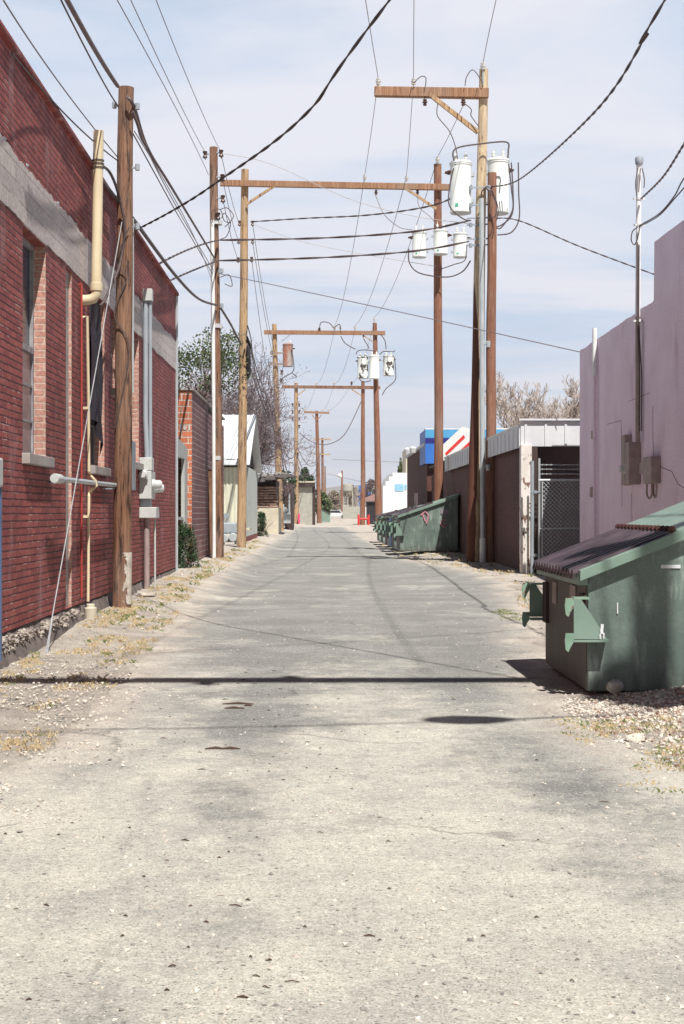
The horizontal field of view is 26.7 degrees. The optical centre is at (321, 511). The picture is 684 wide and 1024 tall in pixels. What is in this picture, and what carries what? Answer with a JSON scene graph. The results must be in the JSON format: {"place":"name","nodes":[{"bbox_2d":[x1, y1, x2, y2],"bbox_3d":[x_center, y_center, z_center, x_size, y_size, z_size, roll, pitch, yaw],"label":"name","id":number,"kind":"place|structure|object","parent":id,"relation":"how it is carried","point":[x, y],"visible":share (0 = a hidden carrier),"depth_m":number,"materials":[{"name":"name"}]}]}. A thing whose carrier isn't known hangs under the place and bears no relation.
{"place":"outdoors","nodes":[
{"label":"outdoors","id":0,"kind":"place"},
{"bbox_2d":[0,526,683,1023],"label":"road","id":1,"kind":"structure","parent":0,"point":[324,598],"depth_m":6.16,"materials":[{"name":"concrete"}]},
{"bbox_2d":[4,665,611,999],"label":"bark scraps","id":2,"kind":"object","parent":1,"relation":"on","point":[217,747],"visible":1,"depth_m":6.32,"materials":[{"name":"brown wood"}]},
{"bbox_2d":[0,512,683,771],"bbox_3d":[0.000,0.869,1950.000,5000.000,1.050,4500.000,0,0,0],"label":"ground","id":3,"kind":"structure","parent":0,"point":[15,715],"depth_m":12.70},
{"bbox_2d":[0,19,178,668],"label":"brick building","id":4,"kind":"structure","parent":3,"relation":"on","point":[46,179],"depth_m":15.48,"materials":[{"name":"brick"}]},
{"bbox_2d":[0,458,2,660],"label":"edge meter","id":5,"kind":"object","parent":4,"relation":"attached to","point":[1,472],"visible":1,"depth_m":12.24,"materials":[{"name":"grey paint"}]},
{"bbox_2d":[22,237,54,467],"bbox_3d":[-2.932,-1.600,14.340,0.315,2.280,1.280,0,0,0],"label":"window","id":6,"kind":"structure","parent":4,"relation":"in","point":[28,456],"depth_m":14.70,"materials":[{"name":"grey paint"}]},
{"bbox_2d":[78,283,82,596],"bbox_3d":[-2.834,-0.844,16.891,0.063,3.689,0.026,0,0,0],"label":"riser pipe","id":7,"kind":"object","parent":4,"relation":"attached to","point":[81,437],"visible":1,"depth_m":16.89,"materials":[{"name":"metal"}]},
{"bbox_2d":[49,474,116,488],"bbox_3d":[-2.751,-0.338,16.820,0.218,0.098,4.751,0,0,0],"label":"horizontal pipe","id":8,"kind":"object","parent":4,"relation":"attached to","point":[58,479],"visible":0.91,"depth_m":15.62,"materials":[{"name":"metal"}]},
{"bbox_2d":[83,316,97,600],"bbox_3d":[-2.783,-0.635,17.158,0.165,3.410,0.488,0,0,-17],"label":"gas riser","id":9,"kind":"object","parent":4,"relation":"attached to","point":[87,516],"visible":0.91,"depth_m":17.23,"materials":[{"name":"beige paint"}]},
{"bbox_2d":[83,130,103,304],"bbox_3d":[-2.732,-3.511,17.203,0.275,2.081,0.152,0,0,0],"label":"vent mast","id":10,"kind":"object","parent":4,"relation":"attached to","point":[96,288],"visible":0.95,"depth_m":17.15,"materials":[{"name":"beige paint"}]},
{"bbox_2d":[90,293,102,452],"bbox_3d":[-2.885,-1.730,18.340,0.148,2.000,1.000,0,0,0],"label":"window","id":11,"kind":"structure","parent":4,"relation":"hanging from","point":[97,392],"depth_m":18.41,"materials":[{"name":"black glass"}]},
{"bbox_2d":[90,419,110,475],"bbox_3d":[-2.932,-1.605,18.335,0.315,2.270,1.330,0,0,0],"label":"window","id":12,"kind":"structure","parent":4,"relation":"in","point":[96,470],"depth_m":18.67,"materials":[{"name":"grey paint"}]},
{"bbox_2d":[132,441,135,489],"bbox_3d":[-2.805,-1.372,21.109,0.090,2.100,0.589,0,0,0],"label":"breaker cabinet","id":13,"kind":"object","parent":4,"relation":"attached to","point":[133,465],"visible":0.15,"depth_m":21.14,"materials":[{"name":"grey metal"}]},
{"bbox_2d":[138,289,163,588],"bbox_3d":[-2.679,-1.089,22.695,0.342,4.818,0.710,0,0,0],"label":"electric service","id":14,"kind":"object","parent":4,"relation":"attached to","point":[150,486],"visible":0.99,"depth_m":22.57,"materials":[{"name":"grey paint"}]},
{"bbox_2d":[84,604,96,618],"bbox_3d":[-2.757,1.198,17.200,0.156,0.200,0.156,0,0,0],"label":"pipe stub","id":15,"kind":"object","parent":3,"relation":"on","point":[90,610],"visible":0.84,"depth_m":17.14,"materials":[{"name":"beige paint"}]},
{"bbox_2d":[112,85,139,608],"bbox_3d":[-2.555,-1.961,18.786,0.376,7.170,0.286,0,0,0],"label":"utility pole","id":16,"kind":"object","parent":3,"relation":"on","point":[124,391],"visible":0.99,"depth_m":18.71,"materials":[{"name":"brown wood"}]},
{"bbox_2d":[3,0,117,156],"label":"overhead wire","id":17,"kind":"object","parent":16,"relation":"attached to","point":[50,70],"visible":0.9,"depth_m":14.41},
{"bbox_2d":[11,53,117,160],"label":"overhead wire","id":18,"kind":"object","parent":16,"relation":"attached to","point":[40,87],"visible":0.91,"depth_m":14.95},
{"bbox_2d":[45,219,122,652],"bbox_3d":[-2.610,-1.183,16.233,0.018,5.278,4.982,0,0,1],"label":"guy wire","id":19,"kind":"object","parent":16,"relation":"attached to","point":[48,642],"visible":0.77,"depth_m":15.48,"materials":[{"name":"grey metal"}]},
{"bbox_2d":[60,0,117,105],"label":"overhead wire","id":20,"kind":"object","parent":16,"relation":"attached to","point":[87,51],"visible":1,"depth_m":15.13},
{"bbox_2d":[64,0,118,87],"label":"overhead wire","id":21,"kind":"object","parent":16,"relation":"attached to","point":[69,4],"visible":1,"depth_m":15.48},
{"bbox_2d":[98,165,125,306],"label":"overhead wire","id":22,"kind":"object","parent":16,"relation":"attached to","point":[124,231],"visible":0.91,"depth_m":18.53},
{"bbox_2d":[131,111,147,147],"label":"overhead wire","id":23,"kind":"object","parent":16,"relation":"attached to","point":[139,130],"visible":1,"depth_m":18.73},
{"bbox_2d":[91,168,217,305],"bbox_3d":[-2.623,-4.598,26.748,0.202,1.173,18.310,0,0,1],"label":"overhead wire","id":24,"kind":"object","parent":16,"relation":"attached to","point":[115,198],"visible":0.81,"depth_m":23.01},
{"bbox_2d":[117,106,212,273],"bbox_3d":[-2.718,-5.627,27.349,0.312,1.133,17.302,0,0,-1],"label":"overhead wire","id":25,"kind":"object","parent":16,"relation":"attached to","point":[165,192],"visible":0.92,"depth_m":22.75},
{"bbox_2d":[126,96,214,257],"bbox_3d":[-2.557,-5.760,27.288,0.123,1.243,17.428,0,0,-1],"label":"overhead wire","id":26,"kind":"object","parent":16,"relation":"attached to","point":[159,167],"visible":0.86,"depth_m":22.57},
{"bbox_2d":[135,113,212,268],"bbox_3d":[-2.583,-5.573,27.399,0.045,0.936,17.204,0,0,-1],"label":"overhead wire","id":27,"kind":"object","parent":16,"relation":"attached to","point":[174,202],"visible":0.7,"depth_m":24.77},
{"bbox_2d":[178,438,186,560],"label":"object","id":28,"kind":"object","parent":3,"relation":"on","point":[182,452],"visible":0.17,"depth_m":32.10,"materials":[{"name":"grey metal"}]},
{"bbox_2d":[178,522,201,567],"bbox_3d":[-2.850,0.723,29.805,0.761,1.053,0.954,0,0,0],"label":"shrub","id":29,"kind":"object","parent":3,"relation":"on","point":[185,534],"visible":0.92,"depth_m":29.70,"materials":[{"name":"green plant"}]},
{"bbox_2d":[178,388,224,561],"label":"block building","id":30,"kind":"structure","parent":3,"relation":"on","point":[194,421],"depth_m":34.26,"materials":[{"name":"brick"}]},
{"bbox_2d":[208,471,211,555],"bbox_3d":[-2.966,0.156,37.540,0.260,2.440,0.340,0,0,0],"label":"stub pole","id":31,"kind":"object","parent":3,"relation":"on","point":[209,513],"visible":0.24,"depth_m":37.46,"materials":[{"name":"grey wood"}]},
{"bbox_2d":[178,326,254,402],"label":"leafy tree","id":32,"kind":"object","parent":3,"relation":"on","point":[199,366],"visible":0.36,"depth_m":46.89,"materials":[{"name":"green plant"}]},
{"bbox_2d":[202,146,233,557],"bbox_3d":[-2.546,-3.838,35.947,0.783,10.617,0.481,0,0,37],"label":"utility pole","id":33,"kind":"object","parent":3,"relation":"on","point":[216,457],"visible":0.96,"depth_m":35.98,"materials":[{"name":"brown wood"}]},
{"bbox_2d":[130,0,204,151],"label":"overhead wire","id":34,"kind":"object","parent":33,"relation":"attached to","point":[164,71],"visible":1,"depth_m":23.86,"materials":[{"name":"grey metal"}]},
{"bbox_2d":[134,131,212,282],"bbox_3d":[-2.537,-5.353,27.451,0.112,0.720,17.103,0,0,-1],"label":"overhead wire","id":35,"kind":"object","parent":33,"relation":"attached to","point":[171,193],"visible":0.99,"depth_m":23.02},
{"bbox_2d":[156,0,219,149],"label":"overhead wire","id":36,"kind":"object","parent":33,"relation":"attached to","point":[183,69],"visible":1,"depth_m":25.27,"materials":[{"name":"grey metal"}]},
{"bbox_2d":[219,221,468,240],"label":"overhead wire","id":37,"kind":"object","parent":33,"relation":"attached to","point":[352,236],"visible":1,"depth_m":36.03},
{"bbox_2d":[223,153,468,223],"bbox_3d":[0.622,-8.129,36.263,6.286,1.692,0.140,0,0,-4],"label":"overhead wire","id":38,"kind":"object","parent":33,"relation":"attached to","point":[341,195],"visible":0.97,"depth_m":36.29,"materials":[{"name":"metal"}]},
{"bbox_2d":[222,274,579,351],"bbox_3d":[1.603,-4.607,32.935,10.272,2.717,0.769,0,0,41],"label":"overhead wire","id":39,"kind":"object","parent":33,"relation":"attached to","point":[409,314],"visible":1,"depth_m":32.94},
{"bbox_2d":[224,513,236,543],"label":"gas meter","id":40,"kind":"object","parent":3,"relation":"on","point":[230,528],"visible":0.64,"depth_m":51.35,"materials":[{"name":"metal"}]},
{"bbox_2d":[222,414,261,541],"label":"metal shed","id":41,"kind":"structure","parent":3,"relation":"on","point":[230,425],"depth_m":57.33,"materials":[{"name":"beige metal"}]},
{"bbox_2d":[178,333,313,464],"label":"bare tree","id":42,"kind":"object","parent":3,"relation":"on","point":[232,410],"visible":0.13,"depth_m":68.73,"materials":[{"name":"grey plant"}]},
{"bbox_2d":[257,511,272,536],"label":"shrub","id":43,"kind":"object","parent":3,"relation":"on","point":[261,522],"visible":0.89,"depth_m":67.92,"materials":[{"name":"green plant"}]},
{"bbox_2d":[226,376,326,508],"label":"bare tree","id":44,"kind":"object","parent":3,"relation":"on","point":[268,460],"visible":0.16,"depth_m":83.69,"materials":[{"name":"grey plant"}]},
{"bbox_2d":[257,472,296,533],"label":"adobe shack","id":45,"kind":"structure","parent":3,"relation":"on","point":[268,494],"depth_m":76.00,"materials":[{"name":"beige paint"}]},
{"bbox_2d":[283,495,290,522],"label":"gas meter","id":46,"kind":"object","parent":3,"relation":"on","point":[287,517],"visible":0.66,"depth_m":97.00,"materials":[{"name":"metal"}]},
{"bbox_2d":[285,483,293,529],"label":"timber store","id":47,"kind":"structure","parent":3,"relation":"on","point":[289,526],"depth_m":98.00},
{"bbox_2d":[282,469,296,525],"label":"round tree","id":48,"kind":"object","parent":3,"relation":"on","point":[294,480],"visible":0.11,"depth_m":119.73,"materials":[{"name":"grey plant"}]},
{"bbox_2d":[282,481,314,524],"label":"block hut","id":49,"kind":"object","parent":3,"relation":"on","point":[307,502],"visible":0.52,"depth_m":152.00,"materials":[{"name":"beige paint"}]},
{"bbox_2d":[299,467,317,501],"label":"round tree","id":50,"kind":"object","parent":3,"relation":"on","point":[309,478],"visible":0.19,"depth_m":171.70,"materials":[{"name":"green plant"}]},
{"bbox_2d":[304,408,328,522],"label":"utility pole","id":51,"kind":"object","parent":3,"relation":"on","point":[318,489],"visible":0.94,"depth_m":174.78,"materials":[{"name":"brown wood"}]},
{"bbox_2d":[313,436,330,490],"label":"utility pole","id":52,"kind":"object","parent":3,"relation":"on","point":[322,466],"visible":0.75,"depth_m":239.83,"materials":[{"name":"brown wood"}]},
{"bbox_2d":[315,491,332,514],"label":"round tree","id":53,"kind":"object","parent":3,"relation":"on","point":[326,504],"visible":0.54,"depth_m":199.56,"materials":[{"name":"green plant"}]},
{"bbox_2d":[264,317,395,531],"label":"frame pole","id":54,"kind":"object","parent":3,"relation":"on","point":[274,331],"visible":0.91,"depth_m":89.81,"materials":[{"name":"beige wood"}]},
{"bbox_2d":[281,341,294,366],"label":"transformer","id":55,"kind":"object","parent":54,"relation":"attached to","point":[287,347],"visible":1,"depth_m":89.63,"materials":[{"name":"metal"}]},
{"bbox_2d":[356,352,368,378],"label":"transformer","id":56,"kind":"object","parent":54,"relation":"attached to","point":[362,361],"visible":1,"depth_m":89.60,"materials":[{"name":"metal"}]},
{"bbox_2d":[368,351,380,378],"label":"transformer","id":57,"kind":"object","parent":54,"relation":"attached to","point":[373,361],"visible":1,"depth_m":89.25,"materials":[{"name":"metal"}]},
{"bbox_2d":[382,352,395,375],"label":"transformer","id":58,"kind":"object","parent":54,"relation":"attached to","point":[388,365],"visible":1,"depth_m":89.63,"materials":[{"name":"metal"}]},
{"bbox_2d":[282,381,379,524],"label":"frame pole","id":59,"kind":"object","parent":3,"relation":"on","point":[296,387],"visible":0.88,"depth_m":140.80,"materials":[{"name":"beige wood"}]},
{"bbox_2d":[220,156,448,547],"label":"frame pole","id":60,"kind":"object","parent":3,"relation":"on","point":[437,187],"visible":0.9,"depth_m":47.17,"materials":[{"name":"beige wood"}]},
{"bbox_2d":[246,345,250,377],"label":"splice case","id":61,"kind":"object","parent":60,"relation":"hanging from","point":[248,364],"visible":1,"depth_m":47.14,"materials":[{"name":"black plastic"}]},
{"bbox_2d":[408,224,427,258],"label":"transformer","id":62,"kind":"object","parent":60,"relation":"attached to","point":[419,239],"visible":0.88,"depth_m":46.72,"materials":[{"name":"metal"}]},
{"bbox_2d":[408,249,470,277],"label":"overhead wire","id":63,"kind":"object","parent":62,"relation":"attached to","point":[437,276],"visible":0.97,"depth_m":46.05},
{"bbox_2d":[431,222,451,255],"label":"transformer","id":64,"kind":"object","parent":60,"relation":"attached to","point":[440,236],"visible":0.91,"depth_m":46.38,"materials":[{"name":"metal"}]},
{"bbox_2d":[451,225,469,258],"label":"transformer","id":65,"kind":"object","parent":60,"relation":"attached to","point":[458,251],"visible":0.9,"depth_m":46.71,"materials":[{"name":"metal"}]},
{"bbox_2d":[328,490,340,509],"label":"round tree","id":66,"kind":"object","parent":3,"relation":"on","point":[334,496],"visible":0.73,"depth_m":329.12,"materials":[{"name":"grey plant"}]},
{"bbox_2d":[0,548,683,1023],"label":"gravel","id":67,"kind":"structure","parent":3,"relation":"on","point":[4,788],"depth_m":8.03,"materials":[{"name":"grey gravel"}]},
{"bbox_2d":[0,539,683,789],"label":"dry grass","id":68,"kind":"structure","parent":3,"relation":"on","point":[9,741],"depth_m":13.71,"materials":[{"name":"plant"}]},
{"bbox_2d":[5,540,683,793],"bbox_3d":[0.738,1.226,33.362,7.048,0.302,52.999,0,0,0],"label":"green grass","id":69,"kind":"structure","parent":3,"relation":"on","point":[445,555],"depth_m":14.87,"materials":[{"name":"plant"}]},
{"bbox_2d":[343,484,352,506],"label":"water tank","id":70,"kind":"object","parent":3,"relation":"on","point":[347,487],"visible":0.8,"depth_m":329.33,"materials":[{"name":"beige metal"}]},
{"bbox_2d":[337,483,360,506],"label":"round tree","id":71,"kind":"object","parent":3,"relation":"on","point":[350,497],"visible":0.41,"depth_m":338.97,"materials":[{"name":"grey plant"}]},
{"bbox_2d":[343,505,359,518],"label":"block wall","id":72,"kind":"structure","parent":3,"relation":"on","point":[351,512],"depth_m":225.00,"materials":[{"name":"beige concrete"}]},
{"bbox_2d":[356,478,374,502],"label":"round tree","id":73,"kind":"object","parent":3,"relation":"on","point":[369,486],"visible":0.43,"depth_m":349.38,"materials":[{"name":"brown plant"}]},
{"bbox_2d":[359,494,374,523],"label":"shed","id":74,"kind":"structure","parent":3,"relation":"on","point":[370,505],"depth_m":145.94,"materials":[{"name":"white paint"}]},
{"bbox_2d":[376,515,384,542],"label":"dumpster","id":75,"kind":"object","parent":3,"relation":"on","point":[380,528],"visible":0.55,"depth_m":58.60,"materials":[{"name":"green paint"}]},
{"bbox_2d":[381,473,406,513],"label":"white building","id":76,"kind":"structure","parent":3,"relation":"on","point":[394,491],"depth_m":118.00,"materials":[{"name":"paint"}]},
{"bbox_2d":[373,506,414,540],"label":"dumpster","id":77,"kind":"object","parent":3,"relation":"on","point":[375,528],"visible":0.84,"depth_m":63.40,"materials":[{"name":"green paint"}]},
{"bbox_2d":[384,507,413,546],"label":"dumpster","id":78,"kind":"object","parent":3,"relation":"on","point":[390,536],"visible":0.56,"depth_m":52.36,"materials":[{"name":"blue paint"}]},
{"bbox_2d":[386,506,417,548],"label":"dumpster","id":79,"kind":"object","parent":3,"relation":"on","point":[390,529],"visible":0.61,"depth_m":48.66,"materials":[{"name":"green paint"}]},
{"bbox_2d":[380,503,426,544],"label":"dumpster","id":80,"kind":"object","parent":3,"relation":"on","point":[383,530],"visible":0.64,"depth_m":55.24,"materials":[{"name":"green paint"}]},
{"bbox_2d":[390,494,458,550],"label":"dumpster","id":81,"kind":"object","parent":3,"relation":"on","point":[431,526],"visible":1,"depth_m":44.70,"materials":[{"name":"green paint"}]},
{"bbox_2d":[374,62,519,561],"bbox_3d":[3.161,-4.909,36.418,3.661,12.901,0.565,0,0,0],"label":"utility pole","id":82,"kind":"object","parent":3,"relation":"on","point":[437,94],"visible":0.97,"depth_m":36.34,"materials":[{"name":"brown wood"}]},
{"bbox_2d":[219,241,468,260],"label":"overhead wire","id":83,"kind":"object","parent":82,"relation":"attached to","point":[345,256],"visible":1,"depth_m":36.03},
{"bbox_2d":[444,151,473,215],"bbox_3d":[3.490,-8.335,36.400,0.745,1.580,0.578,0,0,0],"label":"transformer","id":84,"kind":"object","parent":82,"relation":"attached to","point":[461,199],"visible":1,"depth_m":36.18,"materials":[{"name":"metal"}]},
{"bbox_2d":[250,185,471,221],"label":"overhead wire","id":85,"kind":"object","parent":84,"relation":"attached to","point":[354,215],"visible":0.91,"depth_m":42.21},
{"bbox_2d":[486,148,514,215],"bbox_3d":[4.563,-8.487,36.950,0.756,1.679,0.588,0,0,0],"label":"transformer","id":86,"kind":"object","parent":82,"relation":"attached to","point":[499,166],"visible":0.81,"depth_m":36.71,"materials":[{"name":"metal"}]},
{"bbox_2d":[497,217,653,274],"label":"overhead wire","id":87,"kind":"object","parent":82,"relation":"attached to","point":[576,244],"visible":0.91,"depth_m":35.53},
{"bbox_2d":[404,428,507,506],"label":"blue trim building","id":88,"kind":"structure","parent":3,"relation":"on","point":[420,459],"depth_m":59.00,"materials":[{"name":"brown brick"}]},
{"bbox_2d":[485,172,496,562],"bbox_3d":[4.227,-3.471,36.145,0.345,10.084,0.282,0,0,-35],"label":"utility pole","id":89,"kind":"object","parent":3,"relation":"on","point":[491,351],"visible":0.89,"depth_m":36.05,"materials":[{"name":"brown wood"}]},
{"bbox_2d":[479,186,498,562],"bbox_3d":[4.190,-3.421,35.957,0.539,9.416,0.244,0,0,31],"label":"riser conduit","id":90,"kind":"object","parent":89,"relation":"attached to","point":[482,464],"visible":0.98,"depth_m":35.96,"materials":[{"name":"metal"}]},
{"bbox_2d":[491,0,665,186],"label":"overhead wire","id":91,"kind":"object","parent":89,"relation":"attached to","point":[644,36],"visible":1,"depth_m":18.53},
{"bbox_2d":[429,419,579,573],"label":"brick garage","id":92,"kind":"structure","parent":3,"relation":"on","point":[515,450],"depth_m":33.20,"materials":[{"name":"brick"}]},
{"bbox_2d":[443,427,469,459],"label":"striped sign","id":93,"kind":"object","parent":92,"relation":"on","point":[459,439],"visible":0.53,"depth_m":53.00,"materials":[{"name":"white paint"}]},
{"bbox_2d":[485,371,579,427],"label":"bare tree","id":94,"kind":"object","parent":3,"relation":"on","point":[573,411],"visible":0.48,"depth_m":77.32,"materials":[{"name":"grey plant"}]},
{"bbox_2d":[530,458,579,574],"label":"chain link gate","id":95,"kind":"structure","parent":3,"relation":"on","point":[532,492],"depth_m":29.59,"materials":[{"name":"metal"}]},
{"bbox_2d":[500,685,683,774],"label":"rubble","id":96,"kind":"object","parent":3,"relation":"on","point":[644,710],"visible":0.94,"depth_m":9.68,"materials":[{"name":"gravel"}]},
{"bbox_2d":[522,501,683,690],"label":"dumpster","id":97,"kind":"object","parent":3,"relation":"on","point":[606,607],"visible":1,"depth_m":10.66,"materials":[{"name":"green paint"}]},
{"bbox_2d":[606,679,623,693],"bbox_3d":[2.097,1.247,10.305,0.124,0.104,0.118,0,0,0],"label":"rock","id":98,"kind":"object","parent":3,"relation":"on","point":[616,686],"visible":1,"depth_m":10.26,"materials":[{"name":"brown stone"}]},
{"bbox_2d":[580,220,683,541],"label":"mauve building","id":99,"kind":"structure","parent":3,"relation":"on","point":[662,353],"depth_m":23.41,"materials":[{"name":"paint"}]},
{"bbox_2d":[592,328,596,536],"bbox_3d":[5.160,-1.100,27.200,0.090,4.740,0.090,0,0,0],"label":"wall pipe","id":100,"kind":"object","parent":99,"relation":"attached to","point":[594,352],"depth_m":27.17,"materials":[{"name":"metal"}]},
{"bbox_2d":[631,156,644,441],"bbox_3d":[5.126,-3.458,23.375,0.248,4.633,0.165,0,0,0],"label":"service mast","id":101,"kind":"object","parent":99,"relation":"attached to","point":[638,320],"visible":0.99,"depth_m":23.36,"materials":[{"name":"grey metal"}]},
{"bbox_2d":[640,142,683,198],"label":"overhead wire","id":102,"kind":"object","parent":101,"relation":"attached to","point":[670,166],"visible":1,"depth_m":20.57,"materials":[{"name":"grey metal"}]},
{"bbox_2d":[619,435,660,498],"bbox_3d":[5.103,-0.750,23.337,0.266,1.109,2.375,0,0,0],"label":"electric service","id":103,"kind":"object","parent":99,"relation":"attached to","point":[632,468],"visible":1,"depth_m":23.52,"materials":[{"name":"grey metal"}]},
{"bbox_2d":[625,733,644,742],"bbox_3d":[1.875,1.359,8.597,0.114,0.070,0.115,0,0,0],"label":"rock","id":104,"kind":"object","parent":3,"relation":"on","point":[634,737],"visible":0.75,"depth_m":8.56,"materials":[{"name":"stone"}]},
{"bbox_2d":[0,0,683,488],"label":"sky","id":105,"kind":"structure","parent":0,"point":[252,68],"materials":[{"name":"blue"}]},
{"bbox_2d":[315,485,374,510],"bbox_3d":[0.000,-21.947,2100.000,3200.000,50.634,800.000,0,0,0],"label":"hills","id":106,"kind":"structure","parent":0,"point":[336,489],"depth_m":2286.01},
{"bbox_3d":[0.800,-4.870,4.237,8.400,13.122,0.465,0,0,0],"label":"h-frame pole","id":107,"kind":"object","parent":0,"visible":0},
{"bbox_2d":[117,0,208,174],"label":"overhead wire","id":108,"kind":"object","parent":107,"relation":"attached to","point":[160,79],"visible":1,"depth_m":22.95,"materials":[{"name":"grey metal"}]},
{"bbox_2d":[134,0,390,231],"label":"overhead wire","id":109,"kind":"object","parent":107,"relation":"attached to","point":[339,67],"visible":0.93,"depth_m":14.19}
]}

